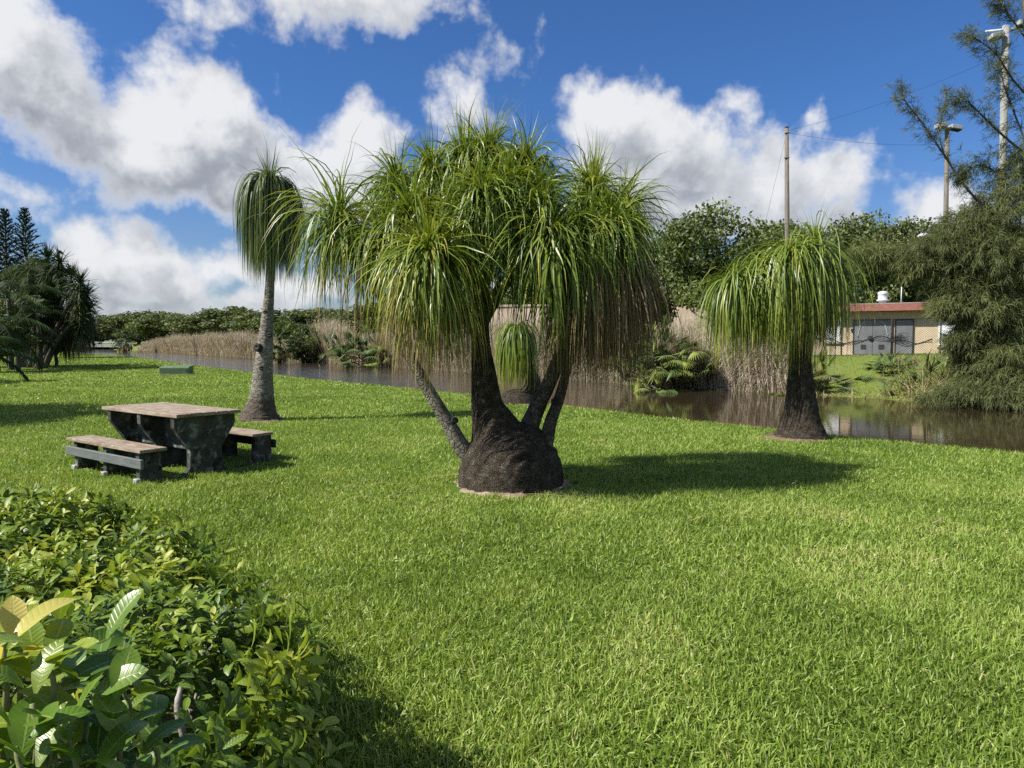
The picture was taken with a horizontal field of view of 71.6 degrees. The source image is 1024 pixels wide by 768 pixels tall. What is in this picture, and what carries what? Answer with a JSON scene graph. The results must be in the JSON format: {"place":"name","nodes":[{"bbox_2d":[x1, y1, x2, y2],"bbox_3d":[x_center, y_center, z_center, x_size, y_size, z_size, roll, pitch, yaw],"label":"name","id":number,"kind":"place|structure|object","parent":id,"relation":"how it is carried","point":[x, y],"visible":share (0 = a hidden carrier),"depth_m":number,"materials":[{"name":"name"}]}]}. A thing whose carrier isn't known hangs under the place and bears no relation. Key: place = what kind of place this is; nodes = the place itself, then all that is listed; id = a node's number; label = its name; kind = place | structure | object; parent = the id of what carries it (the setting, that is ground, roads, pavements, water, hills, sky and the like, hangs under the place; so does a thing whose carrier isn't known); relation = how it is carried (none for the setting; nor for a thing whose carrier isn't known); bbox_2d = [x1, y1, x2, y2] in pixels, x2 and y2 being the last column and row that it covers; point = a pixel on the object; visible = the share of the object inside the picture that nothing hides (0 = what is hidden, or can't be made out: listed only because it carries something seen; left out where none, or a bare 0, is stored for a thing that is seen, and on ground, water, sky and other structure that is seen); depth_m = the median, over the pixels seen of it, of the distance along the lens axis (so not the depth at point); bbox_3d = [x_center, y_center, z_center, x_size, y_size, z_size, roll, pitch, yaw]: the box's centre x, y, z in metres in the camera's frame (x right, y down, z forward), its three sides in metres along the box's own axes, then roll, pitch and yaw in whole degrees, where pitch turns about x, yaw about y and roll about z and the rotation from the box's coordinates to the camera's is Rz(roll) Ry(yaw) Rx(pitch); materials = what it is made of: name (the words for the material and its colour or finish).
{"place":"outdoors","nodes":[
{"label":"outdoors","id":0,"kind":"place"},
{"bbox_2d":[0,352,1023,767],"bbox_3d":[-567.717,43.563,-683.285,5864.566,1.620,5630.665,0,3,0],"label":"lawn","id":1,"kind":"structure","parent":0,"point":[230,462],"depth_m":5.22,"materials":[{"name":"green plant"}]},
{"bbox_2d":[0,232,16,292],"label":"norfolk pine","id":2,"kind":"object","parent":1,"relation":"on","point":[1,254],"visible":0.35,"depth_m":69.82,"materials":[{"name":"green plant"}]},
{"bbox_2d":[0,316,35,380],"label":"feather palm","id":3,"kind":"object","parent":1,"relation":"on","point":[10,363],"visible":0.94,"depth_m":29.82,"materials":[{"name":"green plant"}]},
{"bbox_2d":[0,207,36,283],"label":"norfolk pine","id":4,"kind":"object","parent":1,"relation":"on","point":[5,215],"visible":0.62,"depth_m":71.17,"materials":[{"name":"green plant"}]},
{"bbox_2d":[0,315,40,369],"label":"bush","id":5,"kind":"object","parent":1,"relation":"on","point":[30,340],"visible":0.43,"depth_m":38.98,"materials":[{"name":"green plant"}]},
{"bbox_2d":[2,207,51,280],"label":"norfolk pine","id":6,"kind":"object","parent":1,"relation":"on","point":[24,222],"visible":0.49,"depth_m":73.01,"materials":[{"name":"green plant"}]},
{"bbox_2d":[0,290,54,365],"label":"bush","id":7,"kind":"object","parent":1,"relation":"on","point":[3,303],"visible":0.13,"depth_m":45.22,"materials":[{"name":"green plant"}]},
{"bbox_2d":[0,300,55,370],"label":"feather palm","id":8,"kind":"object","parent":1,"relation":"on","point":[18,360],"visible":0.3,"depth_m":40.99,"materials":[{"name":"green plant"}]},
{"bbox_2d":[0,276,57,371],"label":"feather palm","id":9,"kind":"object","parent":1,"relation":"on","point":[25,344],"visible":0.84,"depth_m":38.58,"materials":[{"name":"green plant"}]},
{"bbox_2d":[6,253,54,295],"bbox_3d":[-33.476,-5.135,49.562,3.623,8.208,3.494,2,4,32],"label":"bush","id":10,"kind":"object","parent":1,"relation":"on","point":[20,280],"visible":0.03,"depth_m":48.89,"materials":[{"name":"green plant"}]},
{"bbox_2d":[0,263,67,369],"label":"feather palm","id":11,"kind":"object","parent":1,"relation":"on","point":[23,296],"visible":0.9,"depth_m":41.88,"materials":[{"name":"green plant"}]},
{"bbox_2d":[0,258,67,366],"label":"feather palm","id":12,"kind":"object","parent":1,"relation":"on","point":[9,270],"visible":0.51,"depth_m":45.81,"materials":[{"name":"green plant"}]},
{"bbox_2d":[10,299,68,368],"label":"feather palm","id":13,"kind":"object","parent":1,"relation":"on","point":[40,348],"visible":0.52,"depth_m":42.84,"materials":[{"name":"green plant"}]},
{"bbox_2d":[16,261,80,366],"bbox_3d":[-29.935,-4.396,44.982,5.863,7.143,3.411,2,4,29],"label":"yucca tree","id":14,"kind":"object","parent":1,"relation":"on","point":[66,344],"visible":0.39,"depth_m":44.47,"materials":[{"name":"green plant"}]},
{"bbox_2d":[26,242,73,367],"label":"yucca tree","id":15,"kind":"object","parent":1,"relation":"on","point":[48,255],"visible":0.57,"depth_m":44.49,"materials":[{"name":"green plant"}]},
{"bbox_2d":[25,323,77,366],"bbox_3d":[-30.293,-3.157,47.258,4.207,4.302,4.057,-3,4,-36],"label":"bush","id":16,"kind":"object","parent":1,"relation":"on","point":[56,360],"visible":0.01,"depth_m":47.42,"materials":[{"name":"green plant"}]},
{"bbox_2d":[33,260,107,368],"bbox_3d":[-26.876,-4.345,43.975,4.482,6.972,3.371,2,4,26],"label":"yucca tree","id":17,"kind":"object","parent":1,"relation":"on","point":[81,311],"visible":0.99,"depth_m":43.38,"materials":[{"name":"green plant"}]},
{"bbox_2d":[10,631,233,765],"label":"hedge soil","id":18,"kind":"structure","parent":1,"relation":"on","point":[170,715],"depth_m":3.21,"materials":[{"name":"brown soil"}]},
{"bbox_2d":[0,588,206,767],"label":"shrub","id":19,"kind":"object","parent":18,"relation":"on","point":[46,713],"visible":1,"depth_m":1.14,"materials":[{"name":"green plant"}]},
{"bbox_2d":[0,480,353,767],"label":"hedge","id":20,"kind":"object","parent":18,"relation":"on","point":[264,696],"visible":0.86,"depth_m":2.53,"materials":[{"name":"green plant"}]},
{"bbox_2d":[65,402,275,483],"bbox_3d":[-4.674,0.738,9.807,2.226,0.851,2.027,2,4,36],"label":"picnic table","id":21,"kind":"object","parent":1,"relation":"on","point":[157,436],"visible":0.93,"depth_m":9.31,"materials":[{"name":"grey concrete"}]},
{"bbox_2d":[159,365,194,374],"bbox_3d":[-17.437,-0.711,36.919,1.560,0.489,0.920,-1,3,-9],"label":"bench","id":22,"kind":"object","parent":1,"relation":"on","point":[175,369],"visible":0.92,"depth_m":36.56,"materials":[{"name":"green paint"}]},
{"bbox_2d":[168,368,188,373],"bbox_3d":[-17.180,-0.669,36.545,0.990,0.290,0.018,-1,3,-9],"label":"door panel","id":23,"kind":"structure","parent":22,"relation":"in","point":[170,370],"depth_m":36.54,"materials":[{"name":"green paint"}]},
{"bbox_2d":[246,417,285,422],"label":"bare soil","id":24,"kind":"structure","parent":1,"relation":"on","point":[281,419],"depth_m":14.91,"materials":[{"name":"beige soil"}]},
{"bbox_2d":[230,138,308,421],"bbox_3d":[-5.067,-2.307,15.037,1.602,6.371,1.798,-2,4,-35],"label":"ponytail palm","id":25,"kind":"object","parent":1,"relation":"on","point":[260,405],"visible":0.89,"depth_m":14.80,"materials":[{"name":"green plant"}]},
{"bbox_2d":[236,90,686,494],"bbox_3d":[-0.573,-1.078,8.308,5.167,4.796,3.711,0,3,0],"label":"ponytail palm","id":26,"kind":"object","parent":1,"relation":"on","point":[440,243],"visible":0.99,"depth_m":7.72,"materials":[{"name":"green plant"}]},
{"bbox_2d":[454,479,572,497],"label":"bare soil","id":27,"kind":"structure","parent":1,"relation":"on","point":[464,490],"depth_m":7.96,"materials":[{"name":"beige soil"}]},
{"bbox_2d":[490,321,544,404],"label":"ponytail palm","id":28,"kind":"object","parent":1,"relation":"on","point":[508,355],"visible":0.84,"depth_m":19.07,"materials":[{"name":"green plant"}]},
{"bbox_2d":[678,202,897,439],"bbox_3d":[4.670,-1.093,12.530,3.528,4.314,3.020,0,3,0],"label":"ponytail palm","id":29,"kind":"object","parent":1,"relation":"on","point":[796,289],"visible":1,"depth_m":11.99,"materials":[{"name":"green plant"}]},
{"bbox_2d":[761,433,823,441],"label":"bare soil","id":30,"kind":"structure","parent":1,"relation":"on","point":[770,435],"depth_m":12.20,"materials":[{"name":"beige soil"}]},
{"bbox_2d":[0,0,1023,341],"label":"sky","id":31,"kind":"structure","parent":0,"point":[125,125],"materials":[{"name":"blue"}]},
{"bbox_2d":[61,349,1023,453],"bbox_3d":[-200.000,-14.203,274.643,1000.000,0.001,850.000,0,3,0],"label":"water","id":32,"kind":"structure","parent":0,"point":[980,428],"depth_m":25.10,"materials":[{"name":"brown liquid"}]},
{"bbox_2d":[111,324,140,351],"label":"cabbage palm","id":33,"kind":"object","parent":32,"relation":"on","point":[125,347],"visible":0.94,"depth_m":149.25,"materials":[{"name":"green plant"}]},
{"bbox_2d":[273,320,297,362],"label":"cabbage palm","id":34,"kind":"object","parent":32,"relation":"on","point":[280,355],"visible":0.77,"depth_m":74.56,"materials":[{"name":"green plant"}]},
{"bbox_2d":[344,365,785,395],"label":"water plants","id":35,"kind":"object","parent":32,"relation":"on","point":[676,387],"visible":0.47,"depth_m":34.27,"materials":[{"name":"green plant"}]},
{"bbox_2d":[630,366,677,393],"bbox_3d":[6.454,-0.258,32.472,2.227,1.721,2.719,0,3,0],"label":"palmetto","id":36,"kind":"object","parent":32,"relation":"in","point":[673,391],"visible":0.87,"depth_m":32.39,"materials":[{"name":"green plant"}]},
{"bbox_2d":[95,342,1023,409],"bbox_3d":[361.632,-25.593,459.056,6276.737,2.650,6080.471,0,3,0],"label":"bank","id":37,"kind":"structure","parent":0,"point":[849,375],"depth_m":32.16,"materials":[{"name":"green plant"}]},
{"bbox_2d":[94,333,113,343],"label":"oak tree","id":38,"kind":"object","parent":37,"relation":"on","point":[102,341],"visible":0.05,"depth_m":233.64,"materials":[{"name":"green plant"}]},
{"bbox_2d":[84,342,137,348],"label":"bridge","id":39,"kind":"structure","parent":37,"relation":"on","point":[105,345],"depth_m":199.20,"materials":[{"name":"concrete"}]},
{"bbox_2d":[94,313,135,343],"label":"oak tree","id":40,"kind":"object","parent":37,"relation":"on","point":[106,333],"visible":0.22,"depth_m":200.69,"materials":[{"name":"green plant"}]},
{"bbox_2d":[95,309,156,344],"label":"oak tree","id":41,"kind":"object","parent":37,"relation":"on","point":[121,319],"visible":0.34,"depth_m":195.64,"materials":[{"name":"green plant"}]},
{"bbox_2d":[122,311,183,340],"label":"oak tree","id":42,"kind":"object","parent":37,"relation":"on","point":[148,324],"visible":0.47,"depth_m":185.03,"materials":[{"name":"green plant"}]},
{"bbox_2d":[155,314,197,336],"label":"oak tree","id":43,"kind":"object","parent":37,"relation":"on","point":[165,328],"visible":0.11,"depth_m":182.51,"materials":[{"name":"green plant"}]},
{"bbox_2d":[164,311,218,336],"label":"oak tree","id":44,"kind":"object","parent":37,"relation":"on","point":[187,325],"visible":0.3,"depth_m":161.18,"materials":[{"name":"green plant"}]},
{"bbox_2d":[194,306,252,336],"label":"oak tree","id":45,"kind":"object","parent":37,"relation":"on","point":[216,319],"visible":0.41,"depth_m":145.12,"materials":[{"name":"green plant"}]},
{"bbox_2d":[219,309,258,333],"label":"oak tree","id":46,"kind":"object","parent":37,"relation":"on","point":[236,324],"visible":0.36,"depth_m":130.84,"materials":[{"name":"green plant"}]},
{"bbox_2d":[242,308,288,337],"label":"oak tree","id":47,"kind":"object","parent":37,"relation":"on","point":[254,325],"visible":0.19,"depth_m":122.21,"materials":[{"name":"green plant"}]},
{"bbox_2d":[274,314,312,339],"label":"oak tree","id":48,"kind":"object","parent":37,"relation":"on","point":[283,321],"visible":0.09,"depth_m":119.87,"materials":[{"name":"green plant"}]},
{"bbox_2d":[283,322,325,362],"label":"bush","id":49,"kind":"object","parent":37,"relation":"on","point":[304,334],"visible":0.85,"depth_m":76.82,"materials":[{"name":"green plant"}]},
{"bbox_2d":[280,307,331,334],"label":"oak tree","id":50,"kind":"object","parent":37,"relation":"on","point":[298,317],"visible":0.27,"depth_m":111.63,"materials":[{"name":"green plant"}]},
{"bbox_2d":[308,307,345,325],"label":"oak tree","id":51,"kind":"object","parent":37,"relation":"on","point":[334,311],"visible":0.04,"depth_m":110.51,"materials":[{"name":"green plant"}]},
{"bbox_2d":[317,322,391,367],"bbox_3d":[-13.768,-2.575,64.323,8.253,6.590,7.439,2,4,30],"label":"palmetto","id":52,"kind":"object","parent":37,"relation":"on","point":[341,348],"visible":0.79,"depth_m":63.54,"materials":[{"name":"green plant"}]},
{"bbox_2d":[331,302,382,338],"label":"oak tree","id":53,"kind":"object","parent":37,"relation":"on","point":[351,317],"visible":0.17,"depth_m":97.54,"materials":[{"name":"green plant"}]},
{"bbox_2d":[351,326,373,336],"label":"cream building","id":54,"kind":"structure","parent":37,"relation":"on","point":[361,330],"depth_m":101.21,"materials":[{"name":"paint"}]},
{"bbox_2d":[372,305,415,329],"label":"oak tree","id":55,"kind":"object","parent":37,"relation":"on","point":[384,325],"visible":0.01,"depth_m":93.54,"materials":[{"name":"green plant"}]},
{"bbox_2d":[137,296,820,393],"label":"reeds","id":56,"kind":"object","parent":37,"relation":"on","point":[235,344],"visible":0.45,"depth_m":44.18,"materials":[{"name":"beige plant"}]},
{"bbox_2d":[469,290,516,307],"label":"oak tree","id":57,"kind":"object","parent":37,"relation":"on","point":[504,299],"visible":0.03,"depth_m":111.02,"materials":[{"name":"green plant"}]},
{"bbox_2d":[505,283,552,303],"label":"oak tree","id":58,"kind":"object","parent":37,"relation":"on","point":[529,297],"visible":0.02,"depth_m":107.05,"materials":[{"name":"green plant"}]},
{"bbox_2d":[490,303,708,330],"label":"warehouse","id":59,"kind":"structure","parent":37,"relation":"on","point":[684,311],"depth_m":89.60,"materials":[{"name":"beige paint"}]},
{"bbox_2d":[603,314,726,390],"bbox_3d":[7.215,-0.679,34.612,5.817,5.644,5.447,-2,4,-29],"label":"palmetto","id":60,"kind":"object","parent":37,"relation":"on","point":[678,374],"visible":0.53,"depth_m":33.78,"materials":[{"name":"green plant"}]},
{"bbox_2d":[644,235,689,331],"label":"oak tree","id":61,"kind":"object","parent":37,"relation":"on","point":[672,306],"visible":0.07,"depth_m":64.06,"materials":[{"name":"green plant"}]},
{"bbox_2d":[654,196,800,320],"bbox_3d":[18.099,-8.904,59.842,12.345,12.753,12.802,0,3,2],"label":"oak tree","id":62,"kind":"object","parent":37,"relation":"on","point":[694,240],"visible":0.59,"depth_m":57.63,"materials":[{"name":"green plant"}]},
{"bbox_2d":[784,126,789,328],"bbox_3d":[17.664,-8.812,45.545,0.753,15.136,0.362,0,3,0],"label":"utility pole","id":63,"kind":"object","parent":37,"relation":"on","point":[787,212],"visible":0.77,"depth_m":45.22,"materials":[{"name":"grey wood"}]},
{"bbox_2d":[791,133,939,144],"bbox_3d":[23.755,-16.204,47.112,13.035,0.533,0.014,-1,4,-18],"label":"overhead wire","id":64,"kind":"object","parent":63,"relation":"attached to","point":[858,142],"visible":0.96,"depth_m":46.72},
{"bbox_2d":[791,58,992,129],"bbox_3d":[23.659,-18.059,43.995,12.378,4.027,0.014,1,3,9],"label":"overhead wire","id":65,"kind":"object","parent":63,"relation":"attached to","point":[881,103],"visible":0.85,"depth_m":44.14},
{"bbox_2d":[735,218,847,270],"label":"oak tree","id":66,"kind":"object","parent":37,"relation":"on","point":[823,235],"visible":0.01,"depth_m":64.37,"materials":[{"name":"green plant"}]},
{"bbox_2d":[811,347,872,392],"bbox_3d":[14.228,-0.557,31.450,4.072,2.359,3.184,-1,4,-12],"label":"palmetto","id":67,"kind":"object","parent":37,"relation":"on","point":[824,367],"visible":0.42,"depth_m":31.24,"materials":[{"name":"green plant"}]},
{"bbox_2d":[824,207,912,302],"bbox_3d":[29.328,-8.715,61.198,9.892,12.194,9.539,1,4,21],"label":"oak tree","id":68,"kind":"object","parent":37,"relation":"on","point":[864,228],"visible":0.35,"depth_m":58.20,"materials":[{"name":"green plant"}]},
{"bbox_2d":[813,318,957,354],"bbox_3d":[20.310,-2.416,39.490,7.972,2.424,1.116,1,4,23],"label":"chain link fence","id":69,"kind":"object","parent":37,"relation":"on","point":[893,340],"visible":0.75,"depth_m":39.22,"materials":[{"name":"grey metal"}]},
{"bbox_2d":[862,350,918,373],"bbox_3d":[17.439,-0.950,32.094,3.217,1.201,2.465,0,3,0],"label":"palmetto","id":70,"kind":"object","parent":37,"relation":"on","point":[881,359],"visible":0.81,"depth_m":31.80,"materials":[{"name":"green plant"}]},
{"bbox_2d":[813,287,968,355],"bbox_3d":[22.982,-3.613,42.773,9.599,4.220,6.950,2,4,28],"label":"utility hut","id":71,"kind":"object","parent":37,"relation":"on","point":[895,311],"visible":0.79,"depth_m":40.86,"materials":[{"name":"beige paint"}]},
{"bbox_2d":[828,320,839,342],"bbox_3d":[19.169,-3.109,42.323,1.004,1.373,0.115,2,4,28],"label":"window","id":72,"kind":"structure","parent":71,"relation":"in","point":[838,320],"depth_m":42.23,"materials":[{"name":"white paint"}]},
{"bbox_2d":[852,319,892,353],"bbox_3d":[20.995,-2.755,41.336,2.067,2.039,0.145,2,4,28],"label":"door","id":73,"kind":"structure","parent":71,"relation":"in","point":[872,323],"depth_m":41.36,"materials":[{"name":"grey paint"}]},
{"bbox_2d":[894,319,913,353],"bbox_3d":[22.426,-2.696,40.609,0.951,2.009,0.065,2,4,28],"label":"door","id":74,"kind":"structure","parent":71,"relation":"in","point":[900,320],"depth_m":40.58,"materials":[{"name":"grey paint"}]},
{"bbox_2d":[938,322,953,346],"bbox_3d":[24.253,-2.755,39.585,0.942,1.410,0.115,2,4,28],"label":"window","id":75,"kind":"structure","parent":71,"relation":"in","point":[943,324],"depth_m":39.66,"materials":[{"name":"white paint"}]},
{"bbox_2d":[870,350,956,388],"bbox_3d":[16.932,-0.571,29.230,4.533,1.950,2.812,1,4,17],"label":"palmetto","id":76,"kind":"object","parent":37,"relation":"on","point":[926,366],"visible":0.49,"depth_m":28.89,"materials":[{"name":"green plant"}]},
{"bbox_2d":[863,216,964,302],"bbox_3d":[35.279,-8.680,62.471,10.839,12.145,10.076,-2,4,-34],"label":"oak tree","id":77,"kind":"object","parent":37,"relation":"on","point":[902,229],"visible":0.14,"depth_m":61.06,"materials":[{"name":"green plant"}]},
{"bbox_2d":[845,0,1023,412],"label":"casuarina pine","id":78,"kind":"object","parent":37,"relation":"on","point":[987,320],"visible":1,"depth_m":24.99,"materials":[{"name":"green plant"}]},
{"bbox_2d":[918,122,962,291],"bbox_3d":[29.535,-9.756,49.411,2.845,16.555,0.554,0,3,0],"label":"lamp pole","id":79,"kind":"object","parent":37,"relation":"on","point":[955,127],"visible":0.45,"depth_m":49.08,"materials":[{"name":"grey metal"}]},
{"bbox_2d":[985,19,1022,342],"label":"lamp pole","id":80,"kind":"object","parent":37,"relation":"on","point":[1004,115],"visible":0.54,"depth_m":42.86,"materials":[{"name":"concrete"}]}
]}

